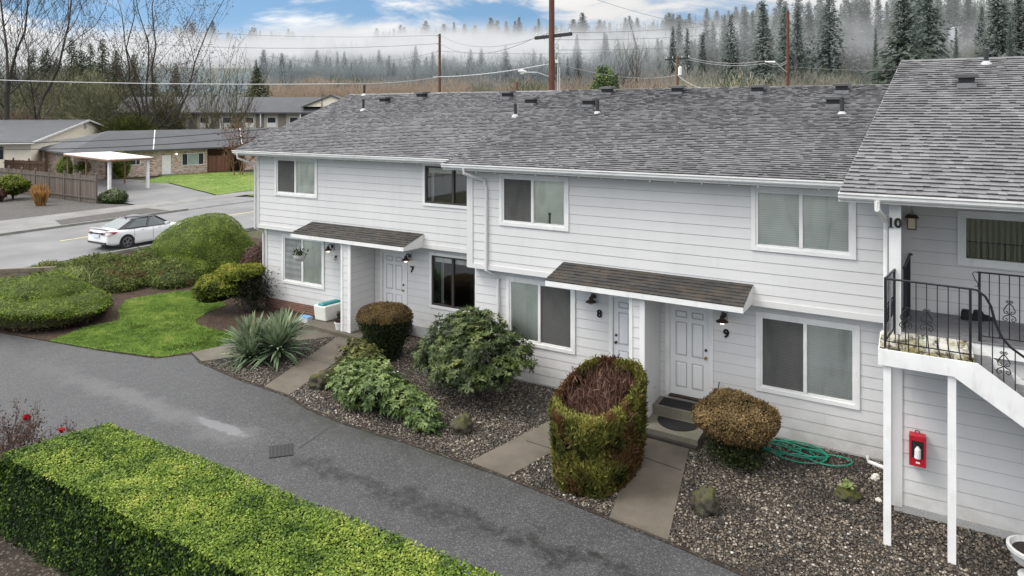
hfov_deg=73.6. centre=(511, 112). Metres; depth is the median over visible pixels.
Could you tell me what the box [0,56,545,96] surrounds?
forest
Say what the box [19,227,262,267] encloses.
kerb
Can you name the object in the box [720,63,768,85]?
brush
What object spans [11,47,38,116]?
conifer
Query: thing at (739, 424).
round shrub
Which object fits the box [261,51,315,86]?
leafless tree
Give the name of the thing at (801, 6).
conifer
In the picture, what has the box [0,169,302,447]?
ground
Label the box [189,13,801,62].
forest
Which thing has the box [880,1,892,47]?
conifer
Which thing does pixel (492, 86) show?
brush
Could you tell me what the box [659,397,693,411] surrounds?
doormat
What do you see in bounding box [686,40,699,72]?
conifer
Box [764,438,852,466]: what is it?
garden hose
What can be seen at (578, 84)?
brush
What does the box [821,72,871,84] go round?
brush
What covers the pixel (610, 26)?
conifer
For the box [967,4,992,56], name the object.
conifer
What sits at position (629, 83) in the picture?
brush
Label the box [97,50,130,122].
conifer
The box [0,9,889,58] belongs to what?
mist bank
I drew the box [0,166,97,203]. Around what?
board fence
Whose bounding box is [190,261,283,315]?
pompon juniper
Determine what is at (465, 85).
brush
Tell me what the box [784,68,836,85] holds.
brush
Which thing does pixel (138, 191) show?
neighbour driveway
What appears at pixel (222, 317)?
garden bed
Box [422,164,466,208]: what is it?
window
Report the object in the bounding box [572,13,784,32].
power line
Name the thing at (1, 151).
window
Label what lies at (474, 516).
driveway
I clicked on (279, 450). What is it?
drain grate
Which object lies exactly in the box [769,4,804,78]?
conifer
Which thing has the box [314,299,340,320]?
storage box
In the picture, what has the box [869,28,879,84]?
conifer
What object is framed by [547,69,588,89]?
brush
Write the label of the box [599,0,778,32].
power line
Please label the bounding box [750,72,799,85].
brush
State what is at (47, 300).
mound shrub
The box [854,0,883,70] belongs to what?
conifer
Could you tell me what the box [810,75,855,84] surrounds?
brush
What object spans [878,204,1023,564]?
exterior staircase
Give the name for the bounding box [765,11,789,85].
utility pole
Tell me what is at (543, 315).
window
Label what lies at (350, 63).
leafless tree
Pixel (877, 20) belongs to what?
conifer
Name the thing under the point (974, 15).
conifer
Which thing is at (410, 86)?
brush
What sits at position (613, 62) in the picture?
leafless tree
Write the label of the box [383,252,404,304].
door
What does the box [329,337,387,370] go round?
olive shrub
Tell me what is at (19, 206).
gravel bed
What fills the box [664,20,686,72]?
conifer
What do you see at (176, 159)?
brick house
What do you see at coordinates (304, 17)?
sky
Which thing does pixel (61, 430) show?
rose bush
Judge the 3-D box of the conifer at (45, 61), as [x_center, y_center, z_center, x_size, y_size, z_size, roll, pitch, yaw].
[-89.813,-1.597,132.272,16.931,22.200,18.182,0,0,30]
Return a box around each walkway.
[192,329,336,361]
[264,336,361,394]
[470,421,550,476]
[609,437,688,540]
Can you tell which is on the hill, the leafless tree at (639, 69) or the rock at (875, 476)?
the leafless tree at (639, 69)
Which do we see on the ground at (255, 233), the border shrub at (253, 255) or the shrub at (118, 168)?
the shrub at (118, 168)
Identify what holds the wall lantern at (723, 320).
attached to the townhouse row
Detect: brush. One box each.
[237,75,299,96]
[262,78,302,96]
[263,79,293,96]
[270,82,320,96]
[273,85,311,96]
[278,76,328,96]
[281,77,341,96]
[285,73,333,92]
[285,78,338,94]
[290,76,339,96]
[292,75,341,96]
[296,75,352,96]
[317,79,369,97]
[318,73,357,93]
[324,76,356,90]
[325,78,380,96]
[332,77,370,96]
[340,74,374,87]
[344,79,391,93]
[348,80,389,93]
[358,76,410,93]
[367,77,412,92]
[373,76,400,90]
[385,77,427,92]
[386,74,425,92]
[392,78,441,92]
[397,79,424,92]
[402,76,431,86]
[403,77,449,92]
[411,75,469,92]
[414,70,470,91]
[429,84,467,91]
[435,77,483,91]
[443,73,494,90]
[457,72,501,91]
[466,83,493,91]
[467,80,510,91]
[475,73,511,90]
[491,77,536,90]
[499,71,533,90]
[500,78,546,90]
[511,75,546,89]
[518,77,548,90]
[518,81,545,90]
[534,76,567,89]
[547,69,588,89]
[547,72,592,89]
[547,78,583,89]
[568,78,594,89]
[573,66,624,88]
[616,65,656,88]
[616,78,644,88]
[619,77,652,88]
[623,80,670,88]
[624,71,660,87]
[628,61,697,88]
[635,67,673,86]
[645,75,691,87]
[655,75,694,87]
[665,65,724,87]
[680,77,701,87]
[684,66,724,87]
[685,68,729,86]
[688,79,732,87]
[698,66,753,86]
[703,78,739,86]
[706,74,735,86]
[715,71,769,86]
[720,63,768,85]
[726,73,773,86]
[738,72,782,86]
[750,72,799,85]
[766,72,821,85]
[774,63,811,84]
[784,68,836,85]
[790,72,825,85]
[791,63,841,85]
[798,71,859,84]
[807,75,852,85]
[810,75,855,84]
[811,76,850,85]
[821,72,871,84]
[825,68,862,84]
[842,70,869,83]
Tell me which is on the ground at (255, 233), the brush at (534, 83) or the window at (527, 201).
the brush at (534, 83)
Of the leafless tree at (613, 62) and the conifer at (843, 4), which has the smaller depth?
the conifer at (843, 4)
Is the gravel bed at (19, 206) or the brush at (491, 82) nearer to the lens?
the gravel bed at (19, 206)
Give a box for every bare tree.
[0,0,94,119]
[0,0,114,119]
[36,0,254,129]
[161,40,275,128]
[215,107,272,173]
[611,20,650,87]
[790,51,808,84]
[834,49,863,84]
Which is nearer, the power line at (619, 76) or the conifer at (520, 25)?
the power line at (619, 76)
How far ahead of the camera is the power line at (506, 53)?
59.99 m
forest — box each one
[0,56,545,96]
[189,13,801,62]
[611,0,1023,80]
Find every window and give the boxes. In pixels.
[0,147,2,158]
[129,160,140,164]
[182,152,203,165]
[200,117,208,126]
[222,117,231,126]
[245,117,253,126]
[267,117,275,126]
[274,157,317,198]
[282,234,324,289]
[289,117,298,122]
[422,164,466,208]
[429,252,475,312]
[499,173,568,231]
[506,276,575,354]
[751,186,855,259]
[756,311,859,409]
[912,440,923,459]
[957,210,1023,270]
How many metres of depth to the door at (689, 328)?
15.68 m
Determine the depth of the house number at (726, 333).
15.21 m
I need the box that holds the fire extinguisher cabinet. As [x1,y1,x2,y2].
[909,430,925,467]
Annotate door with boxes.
[162,155,170,173]
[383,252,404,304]
[614,298,628,359]
[668,306,708,401]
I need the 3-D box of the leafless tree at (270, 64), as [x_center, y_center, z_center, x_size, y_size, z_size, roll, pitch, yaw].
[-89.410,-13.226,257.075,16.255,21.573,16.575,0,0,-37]
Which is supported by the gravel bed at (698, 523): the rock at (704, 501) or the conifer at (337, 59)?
the rock at (704, 501)
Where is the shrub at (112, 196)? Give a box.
[98,188,128,203]
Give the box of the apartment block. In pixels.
[114,95,341,128]
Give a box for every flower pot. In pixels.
[334,319,340,329]
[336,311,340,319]
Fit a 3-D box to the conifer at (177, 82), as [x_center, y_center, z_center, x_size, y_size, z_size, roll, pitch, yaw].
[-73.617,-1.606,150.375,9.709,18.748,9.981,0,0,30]
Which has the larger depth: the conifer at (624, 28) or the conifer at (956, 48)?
the conifer at (624, 28)
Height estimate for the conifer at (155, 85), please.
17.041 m
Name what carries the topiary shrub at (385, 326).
on the gravel bed at (698, 523)
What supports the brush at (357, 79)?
on the ground at (255, 233)
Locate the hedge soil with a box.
[0,446,70,575]
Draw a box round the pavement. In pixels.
[0,191,253,224]
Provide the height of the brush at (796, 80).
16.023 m
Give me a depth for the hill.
420.65 m
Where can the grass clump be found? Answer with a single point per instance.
(74, 272)
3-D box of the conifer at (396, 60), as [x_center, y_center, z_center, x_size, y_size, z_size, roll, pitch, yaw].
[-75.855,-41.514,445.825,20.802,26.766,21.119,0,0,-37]
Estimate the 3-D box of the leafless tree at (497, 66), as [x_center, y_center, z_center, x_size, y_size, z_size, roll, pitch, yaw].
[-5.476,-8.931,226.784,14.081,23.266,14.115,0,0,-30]
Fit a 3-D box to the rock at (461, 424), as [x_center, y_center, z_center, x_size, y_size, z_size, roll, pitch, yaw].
[-1.100,6.810,14.991,0.509,0.420,0.542,0,0,5]
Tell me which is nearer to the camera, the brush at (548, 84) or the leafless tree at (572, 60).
the brush at (548, 84)
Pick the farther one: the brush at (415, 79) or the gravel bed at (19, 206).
the brush at (415, 79)
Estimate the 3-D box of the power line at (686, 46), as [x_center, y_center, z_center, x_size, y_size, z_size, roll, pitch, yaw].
[13.194,-5.097,48.001,0.024,3.624,32.525,0,0,42]
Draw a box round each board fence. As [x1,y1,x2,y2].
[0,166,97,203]
[3,158,45,171]
[208,155,229,172]
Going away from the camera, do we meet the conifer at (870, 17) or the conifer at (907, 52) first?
the conifer at (907, 52)
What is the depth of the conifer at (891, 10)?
220.98 m
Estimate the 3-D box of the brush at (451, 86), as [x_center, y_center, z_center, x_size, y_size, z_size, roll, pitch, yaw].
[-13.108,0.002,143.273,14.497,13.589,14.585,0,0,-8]
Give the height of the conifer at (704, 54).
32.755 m
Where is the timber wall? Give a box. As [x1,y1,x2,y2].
[0,266,55,278]
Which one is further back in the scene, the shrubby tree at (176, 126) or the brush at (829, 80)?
the brush at (829, 80)
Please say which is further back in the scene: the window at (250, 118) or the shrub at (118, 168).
the window at (250, 118)
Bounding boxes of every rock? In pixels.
[307,369,332,390]
[450,412,473,436]
[690,486,719,516]
[833,486,863,503]
[870,473,879,481]
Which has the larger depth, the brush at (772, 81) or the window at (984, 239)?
the brush at (772, 81)
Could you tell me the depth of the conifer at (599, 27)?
444.91 m
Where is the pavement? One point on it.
(53, 216)
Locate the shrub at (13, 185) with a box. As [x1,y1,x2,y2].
[0,174,32,199]
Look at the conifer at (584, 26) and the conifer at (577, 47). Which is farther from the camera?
the conifer at (584, 26)
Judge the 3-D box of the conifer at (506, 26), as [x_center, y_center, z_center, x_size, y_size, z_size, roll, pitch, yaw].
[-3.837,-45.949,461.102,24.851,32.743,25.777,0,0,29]
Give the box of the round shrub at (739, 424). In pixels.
[690,387,782,473]
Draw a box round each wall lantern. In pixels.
[324,244,333,251]
[401,253,411,261]
[586,292,596,304]
[716,311,728,324]
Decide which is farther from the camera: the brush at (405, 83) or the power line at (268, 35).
the brush at (405, 83)
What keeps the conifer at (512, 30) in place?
on the hill
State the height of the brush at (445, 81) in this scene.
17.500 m
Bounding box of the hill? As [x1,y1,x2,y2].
[1,10,945,95]
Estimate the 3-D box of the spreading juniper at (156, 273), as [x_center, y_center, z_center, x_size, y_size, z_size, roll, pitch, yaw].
[-14.998,6.532,29.380,2.867,1.350,6.133,0,0,-35]
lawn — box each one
[51,292,233,356]
[143,172,253,194]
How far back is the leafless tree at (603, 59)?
255.46 m
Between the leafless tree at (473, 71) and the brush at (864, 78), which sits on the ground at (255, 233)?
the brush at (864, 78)
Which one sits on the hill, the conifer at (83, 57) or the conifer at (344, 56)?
the conifer at (344, 56)
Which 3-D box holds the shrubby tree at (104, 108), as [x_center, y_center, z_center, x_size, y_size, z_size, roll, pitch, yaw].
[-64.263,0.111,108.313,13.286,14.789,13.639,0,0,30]
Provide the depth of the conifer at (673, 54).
187.72 m
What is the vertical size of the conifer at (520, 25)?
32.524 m
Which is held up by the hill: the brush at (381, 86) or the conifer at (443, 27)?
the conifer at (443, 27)
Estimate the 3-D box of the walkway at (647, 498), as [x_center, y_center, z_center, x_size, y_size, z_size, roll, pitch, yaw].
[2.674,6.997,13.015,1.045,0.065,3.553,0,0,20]
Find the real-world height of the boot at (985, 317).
0.188 m
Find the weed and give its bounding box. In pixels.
[839,478,853,489]
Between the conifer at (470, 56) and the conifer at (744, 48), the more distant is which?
the conifer at (470, 56)
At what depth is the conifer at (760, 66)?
171.38 m
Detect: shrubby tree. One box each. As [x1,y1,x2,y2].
[0,64,86,119]
[0,72,57,117]
[0,105,51,119]
[15,57,97,118]
[15,61,118,123]
[54,60,143,124]
[60,68,149,126]
[96,110,158,132]
[104,82,167,118]
[141,87,191,129]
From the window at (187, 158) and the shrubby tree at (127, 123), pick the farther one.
the shrubby tree at (127, 123)
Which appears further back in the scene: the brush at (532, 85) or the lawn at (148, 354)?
the brush at (532, 85)
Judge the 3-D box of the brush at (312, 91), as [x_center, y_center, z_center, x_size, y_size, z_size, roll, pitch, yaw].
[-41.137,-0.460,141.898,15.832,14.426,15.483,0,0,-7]
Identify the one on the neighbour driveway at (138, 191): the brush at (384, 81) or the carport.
the carport
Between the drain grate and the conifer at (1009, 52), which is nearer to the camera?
the drain grate
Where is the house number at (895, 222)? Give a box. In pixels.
[889,218,901,227]
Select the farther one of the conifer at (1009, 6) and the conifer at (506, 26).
the conifer at (506, 26)
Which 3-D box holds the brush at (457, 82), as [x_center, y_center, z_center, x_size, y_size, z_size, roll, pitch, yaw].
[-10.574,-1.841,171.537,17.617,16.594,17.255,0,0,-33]
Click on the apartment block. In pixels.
(274, 112)
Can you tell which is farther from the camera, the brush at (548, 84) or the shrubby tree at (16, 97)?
the brush at (548, 84)
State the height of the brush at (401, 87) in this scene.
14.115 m
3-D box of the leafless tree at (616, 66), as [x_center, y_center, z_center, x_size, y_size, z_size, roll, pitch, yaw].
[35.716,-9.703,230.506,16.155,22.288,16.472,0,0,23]
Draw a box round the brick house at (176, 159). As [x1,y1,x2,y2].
[39,128,277,178]
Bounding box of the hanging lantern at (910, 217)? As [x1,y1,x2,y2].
[905,209,918,229]
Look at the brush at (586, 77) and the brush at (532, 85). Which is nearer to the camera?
the brush at (532, 85)
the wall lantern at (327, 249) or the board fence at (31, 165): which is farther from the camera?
the board fence at (31, 165)
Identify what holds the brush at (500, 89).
on the ground at (255, 233)
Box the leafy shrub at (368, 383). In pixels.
[323,355,447,436]
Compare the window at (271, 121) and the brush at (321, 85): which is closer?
the window at (271, 121)
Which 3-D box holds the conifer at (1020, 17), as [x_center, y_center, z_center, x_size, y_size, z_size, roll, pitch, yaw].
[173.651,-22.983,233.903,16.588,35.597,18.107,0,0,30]
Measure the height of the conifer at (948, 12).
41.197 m
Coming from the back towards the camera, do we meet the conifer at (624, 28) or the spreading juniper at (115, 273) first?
the conifer at (624, 28)
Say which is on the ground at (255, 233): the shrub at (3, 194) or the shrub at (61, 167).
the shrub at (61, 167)
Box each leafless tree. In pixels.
[251,50,293,80]
[259,63,295,87]
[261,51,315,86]
[278,54,307,80]
[279,59,320,83]
[290,56,321,83]
[297,54,344,86]
[308,49,344,75]
[317,61,347,81]
[323,64,358,88]
[338,53,384,87]
[338,56,370,75]
[340,63,368,88]
[353,57,393,86]
[354,56,381,80]
[369,55,387,77]
[376,54,411,85]
[384,63,415,87]
[392,49,442,86]
[412,57,461,86]
[417,52,464,82]
[441,54,471,76]
[449,63,473,83]
[452,60,495,84]
[459,55,505,86]
[478,52,515,87]
[492,59,514,80]
[501,61,527,85]
[507,52,545,87]
[508,61,533,83]
[514,52,555,80]
[524,44,587,84]
[532,66,548,84]
[560,52,588,69]
[563,58,591,76]
[565,53,597,87]
[571,45,633,80]
[582,55,613,74]
[594,51,620,70]
[602,53,633,77]
[604,55,625,71]
[616,52,646,76]
[620,60,654,86]
[621,46,667,80]
[951,40,981,57]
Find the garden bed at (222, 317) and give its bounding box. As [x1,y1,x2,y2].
[0,237,314,357]
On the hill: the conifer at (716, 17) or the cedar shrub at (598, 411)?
the conifer at (716, 17)
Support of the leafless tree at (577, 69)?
on the hill
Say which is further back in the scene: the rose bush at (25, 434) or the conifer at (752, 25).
the conifer at (752, 25)
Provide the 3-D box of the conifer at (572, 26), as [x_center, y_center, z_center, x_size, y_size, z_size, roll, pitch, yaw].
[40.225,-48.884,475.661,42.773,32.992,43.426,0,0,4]
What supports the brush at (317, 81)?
on the ground at (255, 233)
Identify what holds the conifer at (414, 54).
on the hill
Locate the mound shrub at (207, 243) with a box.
[151,212,254,276]
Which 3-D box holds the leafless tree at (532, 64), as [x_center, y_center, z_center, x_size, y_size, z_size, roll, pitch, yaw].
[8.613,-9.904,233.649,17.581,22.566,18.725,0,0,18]
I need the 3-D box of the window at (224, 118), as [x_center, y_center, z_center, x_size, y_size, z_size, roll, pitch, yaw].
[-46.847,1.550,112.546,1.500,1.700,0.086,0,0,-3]
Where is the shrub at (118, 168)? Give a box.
[113,150,131,178]
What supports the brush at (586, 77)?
on the ground at (255, 233)
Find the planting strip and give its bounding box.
[55,208,168,224]
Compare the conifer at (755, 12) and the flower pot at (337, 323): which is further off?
the conifer at (755, 12)
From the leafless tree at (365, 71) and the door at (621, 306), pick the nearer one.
the door at (621, 306)
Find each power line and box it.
[0,128,268,142]
[0,137,253,149]
[1,31,533,53]
[2,64,548,84]
[3,13,547,46]
[269,35,781,63]
[555,24,783,39]
[559,64,699,87]
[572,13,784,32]
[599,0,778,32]
[610,34,785,49]
[692,60,785,66]
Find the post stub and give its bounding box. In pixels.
[514,82,517,90]
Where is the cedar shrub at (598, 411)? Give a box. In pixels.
[546,353,654,499]
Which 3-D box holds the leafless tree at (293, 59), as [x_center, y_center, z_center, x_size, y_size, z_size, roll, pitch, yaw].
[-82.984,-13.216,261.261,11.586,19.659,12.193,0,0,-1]
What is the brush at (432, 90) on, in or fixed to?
on the ground at (255, 233)
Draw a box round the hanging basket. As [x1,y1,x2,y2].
[292,243,307,261]
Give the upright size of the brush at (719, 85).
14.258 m
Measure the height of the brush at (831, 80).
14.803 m
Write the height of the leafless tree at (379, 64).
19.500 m
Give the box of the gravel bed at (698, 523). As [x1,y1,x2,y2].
[197,328,1021,575]
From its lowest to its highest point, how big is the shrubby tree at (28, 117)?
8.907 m
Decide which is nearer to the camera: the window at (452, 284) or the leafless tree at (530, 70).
the window at (452, 284)
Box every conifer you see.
[2,63,21,111]
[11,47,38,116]
[11,47,62,119]
[58,49,98,121]
[59,37,80,82]
[83,43,104,85]
[84,38,112,95]
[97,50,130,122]
[125,53,144,96]
[147,74,160,95]
[168,63,184,96]
[188,23,197,36]
[206,21,220,39]
[223,32,232,40]
[243,65,272,96]
[245,49,273,88]
[246,59,260,90]
[250,27,257,36]
[272,53,286,88]
[310,49,321,72]
[335,51,339,73]
[341,51,348,70]
[372,50,383,70]
[383,29,404,64]
[407,46,420,72]
[419,20,431,29]
[429,51,436,85]
[440,24,446,29]
[467,54,476,68]
[477,51,485,72]
[485,17,499,61]
[491,20,501,62]
[499,51,512,80]
[503,21,515,63]
[511,21,516,34]
[512,17,523,33]
[530,25,539,33]
[531,52,536,69]
[536,19,541,32]
[548,52,563,81]
[564,56,570,89]
[565,19,577,31]
[570,34,583,65]
[571,50,583,87]
[572,12,595,62]
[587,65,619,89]
[590,19,612,64]
[597,32,612,64]
[607,22,616,36]
[618,17,628,46]
[622,15,634,34]
[627,20,634,51]
[635,18,642,30]
[644,48,650,63]
[649,37,664,70]
[651,40,663,72]
[653,12,683,51]
[659,39,668,67]
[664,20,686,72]
[664,26,682,82]
[665,17,685,49]
[679,27,696,78]
[683,19,697,43]
[686,13,694,32]
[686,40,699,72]
[691,31,709,83]
[692,39,696,58]
[695,33,710,69]
[696,20,719,71]
[701,8,713,29]
[707,20,718,65]
[709,10,722,35]
[710,14,733,68]
[712,48,718,73]
[715,13,745,82]
[716,15,723,37]
[716,23,731,66]
[723,5,759,78]
[726,6,741,30]
[737,0,785,85]
[746,11,756,60]
[750,6,769,59]
[753,3,768,22]
[764,0,792,71]
[765,7,782,66]
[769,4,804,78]
[783,1,792,40]
[789,0,811,48]
[789,1,834,79]
[789,4,818,79]
[807,0,838,68]
[807,0,853,80]
[810,4,837,75]
[833,1,873,84]
[834,0,870,67]
[834,3,844,33]
[851,0,861,32]
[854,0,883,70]
[860,0,943,83]
[864,0,878,56]
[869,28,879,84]
[871,0,889,61]
[879,0,902,69]
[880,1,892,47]
[894,0,946,68]
[902,0,954,59]
[931,0,955,56]
[940,0,963,52]
[940,0,963,57]
[949,0,983,57]
[949,26,960,57]
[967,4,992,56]
[968,0,1023,57]
[970,6,983,45]
[979,6,1001,50]
[1000,0,1023,55]
[1002,0,1014,35]
[1005,18,1015,56]
[1012,2,1023,48]
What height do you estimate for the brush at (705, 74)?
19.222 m
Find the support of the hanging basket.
hanging from the townhouse row
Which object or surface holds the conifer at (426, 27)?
on the hill
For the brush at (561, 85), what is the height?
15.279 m
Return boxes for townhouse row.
[232,49,1023,537]
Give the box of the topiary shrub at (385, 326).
[355,301,413,361]
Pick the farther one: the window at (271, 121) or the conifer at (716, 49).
the conifer at (716, 49)
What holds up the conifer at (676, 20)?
on the hill
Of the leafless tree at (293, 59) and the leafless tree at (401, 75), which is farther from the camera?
the leafless tree at (293, 59)
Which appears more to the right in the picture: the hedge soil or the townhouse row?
the townhouse row
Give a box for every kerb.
[0,201,252,235]
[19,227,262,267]
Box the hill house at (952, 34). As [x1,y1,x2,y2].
[948,27,971,42]
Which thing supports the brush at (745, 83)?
on the ground at (255, 233)
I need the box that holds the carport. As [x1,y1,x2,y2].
[63,152,153,189]
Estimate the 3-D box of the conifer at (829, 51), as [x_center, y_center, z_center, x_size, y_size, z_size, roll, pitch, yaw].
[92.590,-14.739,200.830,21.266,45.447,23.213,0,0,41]
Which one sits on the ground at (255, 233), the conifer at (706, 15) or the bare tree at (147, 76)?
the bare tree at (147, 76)
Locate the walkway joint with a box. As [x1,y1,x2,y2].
[310,359,681,470]
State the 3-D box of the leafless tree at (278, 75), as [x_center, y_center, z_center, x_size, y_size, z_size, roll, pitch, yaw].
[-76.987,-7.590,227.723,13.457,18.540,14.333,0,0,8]
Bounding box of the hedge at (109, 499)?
[0,421,512,575]
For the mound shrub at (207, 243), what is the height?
2.510 m
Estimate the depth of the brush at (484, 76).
169.04 m
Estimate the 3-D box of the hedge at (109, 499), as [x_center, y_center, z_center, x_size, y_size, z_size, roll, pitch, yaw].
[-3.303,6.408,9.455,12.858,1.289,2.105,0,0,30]
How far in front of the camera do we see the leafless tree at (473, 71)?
224.54 m
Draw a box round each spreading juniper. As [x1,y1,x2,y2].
[29,251,146,293]
[128,244,198,289]
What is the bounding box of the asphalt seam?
[298,423,337,447]
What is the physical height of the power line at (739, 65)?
0.782 m
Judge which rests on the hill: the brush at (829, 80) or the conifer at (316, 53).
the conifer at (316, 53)
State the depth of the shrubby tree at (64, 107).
110.42 m
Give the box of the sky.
[0,0,1015,65]
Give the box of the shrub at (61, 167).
[55,156,91,174]
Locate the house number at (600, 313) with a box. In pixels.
[597,309,601,317]
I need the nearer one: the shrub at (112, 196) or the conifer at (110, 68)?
the shrub at (112, 196)
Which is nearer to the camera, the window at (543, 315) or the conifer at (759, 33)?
the window at (543, 315)
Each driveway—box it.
[0,333,742,575]
[98,178,253,208]
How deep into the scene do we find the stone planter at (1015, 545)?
10.32 m
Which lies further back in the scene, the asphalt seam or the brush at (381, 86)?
the brush at (381, 86)
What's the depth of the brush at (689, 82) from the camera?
143.25 m
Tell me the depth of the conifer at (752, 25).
271.58 m
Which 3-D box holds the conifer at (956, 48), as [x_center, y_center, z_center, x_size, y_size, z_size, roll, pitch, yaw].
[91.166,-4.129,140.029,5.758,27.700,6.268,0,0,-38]
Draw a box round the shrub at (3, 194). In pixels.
[0,188,7,200]
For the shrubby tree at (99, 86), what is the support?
on the ground at (255, 233)
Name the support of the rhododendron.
on the gravel bed at (698, 523)
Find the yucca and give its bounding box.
[212,307,316,372]
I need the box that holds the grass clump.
[34,263,98,282]
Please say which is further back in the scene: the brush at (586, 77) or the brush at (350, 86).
the brush at (586, 77)
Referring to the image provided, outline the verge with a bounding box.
[0,206,178,232]
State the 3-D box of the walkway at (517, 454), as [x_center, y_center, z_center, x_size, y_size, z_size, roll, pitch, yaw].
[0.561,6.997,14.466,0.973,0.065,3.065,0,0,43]
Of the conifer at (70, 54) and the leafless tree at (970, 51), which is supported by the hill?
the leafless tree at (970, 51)
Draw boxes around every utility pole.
[433,34,440,91]
[518,0,571,89]
[665,56,689,84]
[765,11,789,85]
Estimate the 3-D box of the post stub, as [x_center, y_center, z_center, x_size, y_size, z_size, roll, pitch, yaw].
[0.216,2.760,33.000,0.198,8.480,0.198,0,0,30]
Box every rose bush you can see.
[0,398,46,472]
[0,421,18,463]
[28,416,105,447]
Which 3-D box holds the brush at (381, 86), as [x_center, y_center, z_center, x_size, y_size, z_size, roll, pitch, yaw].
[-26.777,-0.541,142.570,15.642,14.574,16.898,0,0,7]
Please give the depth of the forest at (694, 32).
380.95 m
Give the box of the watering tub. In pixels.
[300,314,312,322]
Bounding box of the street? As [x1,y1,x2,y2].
[0,201,253,268]
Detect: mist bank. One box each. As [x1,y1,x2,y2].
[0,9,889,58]
[0,29,664,68]
[0,31,561,52]
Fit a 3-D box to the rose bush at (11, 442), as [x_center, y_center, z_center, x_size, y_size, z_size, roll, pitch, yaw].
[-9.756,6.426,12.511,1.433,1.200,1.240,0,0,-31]
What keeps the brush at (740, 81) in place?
on the ground at (255, 233)
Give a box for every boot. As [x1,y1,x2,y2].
[960,309,983,321]
[973,310,991,320]
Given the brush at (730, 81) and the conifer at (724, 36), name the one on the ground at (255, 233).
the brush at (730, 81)
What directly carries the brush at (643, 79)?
on the ground at (255, 233)
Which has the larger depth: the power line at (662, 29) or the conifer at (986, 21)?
the conifer at (986, 21)
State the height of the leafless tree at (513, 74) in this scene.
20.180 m
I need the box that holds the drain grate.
[269,443,293,457]
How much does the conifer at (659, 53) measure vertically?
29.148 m
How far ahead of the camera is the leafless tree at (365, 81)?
223.21 m
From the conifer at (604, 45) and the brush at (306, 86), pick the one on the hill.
the conifer at (604, 45)
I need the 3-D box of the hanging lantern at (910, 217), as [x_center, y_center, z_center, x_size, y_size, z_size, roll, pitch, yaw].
[7.614,1.876,13.040,0.237,0.693,0.178,0,0,30]
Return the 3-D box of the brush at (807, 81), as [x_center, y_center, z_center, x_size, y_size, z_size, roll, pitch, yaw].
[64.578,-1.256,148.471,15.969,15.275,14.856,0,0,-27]
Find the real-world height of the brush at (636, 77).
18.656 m
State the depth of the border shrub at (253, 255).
27.96 m
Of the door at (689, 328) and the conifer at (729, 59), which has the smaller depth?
the door at (689, 328)
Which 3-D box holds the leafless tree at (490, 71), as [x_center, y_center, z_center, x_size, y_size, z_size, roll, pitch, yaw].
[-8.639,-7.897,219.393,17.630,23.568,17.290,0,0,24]
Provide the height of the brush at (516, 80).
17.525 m
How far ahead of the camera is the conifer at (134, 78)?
149.90 m
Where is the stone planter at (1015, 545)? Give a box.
[1006,535,1023,575]
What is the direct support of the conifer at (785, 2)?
on the hill
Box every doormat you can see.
[658,416,698,430]
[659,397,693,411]
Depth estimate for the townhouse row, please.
15.71 m
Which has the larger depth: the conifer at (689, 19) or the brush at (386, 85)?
the conifer at (689, 19)
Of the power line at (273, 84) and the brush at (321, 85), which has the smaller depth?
the power line at (273, 84)
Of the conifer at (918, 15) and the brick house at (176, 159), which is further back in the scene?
the conifer at (918, 15)
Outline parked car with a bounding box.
[87,214,178,248]
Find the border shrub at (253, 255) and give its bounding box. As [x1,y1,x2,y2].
[237,242,264,264]
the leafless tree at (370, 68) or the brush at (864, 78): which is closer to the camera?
the brush at (864, 78)
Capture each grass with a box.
[30,183,48,198]
[30,188,50,205]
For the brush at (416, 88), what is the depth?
139.89 m
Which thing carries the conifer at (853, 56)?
on the hill
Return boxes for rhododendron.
[407,305,537,395]
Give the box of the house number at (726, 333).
[723,329,728,337]
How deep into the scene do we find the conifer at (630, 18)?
484.98 m
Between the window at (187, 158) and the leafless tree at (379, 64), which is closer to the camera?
the window at (187, 158)
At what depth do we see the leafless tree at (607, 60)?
211.26 m
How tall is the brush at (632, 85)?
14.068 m
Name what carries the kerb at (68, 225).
on the ground at (255, 233)
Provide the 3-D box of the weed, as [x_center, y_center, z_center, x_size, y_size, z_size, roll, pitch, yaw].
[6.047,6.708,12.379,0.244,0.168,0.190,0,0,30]
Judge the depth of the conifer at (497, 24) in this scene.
465.44 m
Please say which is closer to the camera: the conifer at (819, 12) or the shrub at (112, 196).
the shrub at (112, 196)
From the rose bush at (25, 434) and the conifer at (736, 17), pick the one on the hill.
the conifer at (736, 17)
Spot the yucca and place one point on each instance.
(275, 334)
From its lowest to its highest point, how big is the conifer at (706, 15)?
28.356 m
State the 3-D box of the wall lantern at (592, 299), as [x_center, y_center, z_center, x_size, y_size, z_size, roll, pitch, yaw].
[1.940,4.533,16.654,0.272,0.254,0.358,0,0,30]
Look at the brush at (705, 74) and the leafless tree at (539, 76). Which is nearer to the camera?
the brush at (705, 74)
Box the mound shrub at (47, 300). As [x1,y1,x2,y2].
[0,270,114,331]
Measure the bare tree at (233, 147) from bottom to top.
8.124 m
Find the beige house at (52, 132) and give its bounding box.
[0,120,107,167]
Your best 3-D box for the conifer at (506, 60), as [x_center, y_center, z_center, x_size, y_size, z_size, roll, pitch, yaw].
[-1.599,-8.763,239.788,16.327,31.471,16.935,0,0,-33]
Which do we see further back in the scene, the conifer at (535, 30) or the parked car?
the conifer at (535, 30)

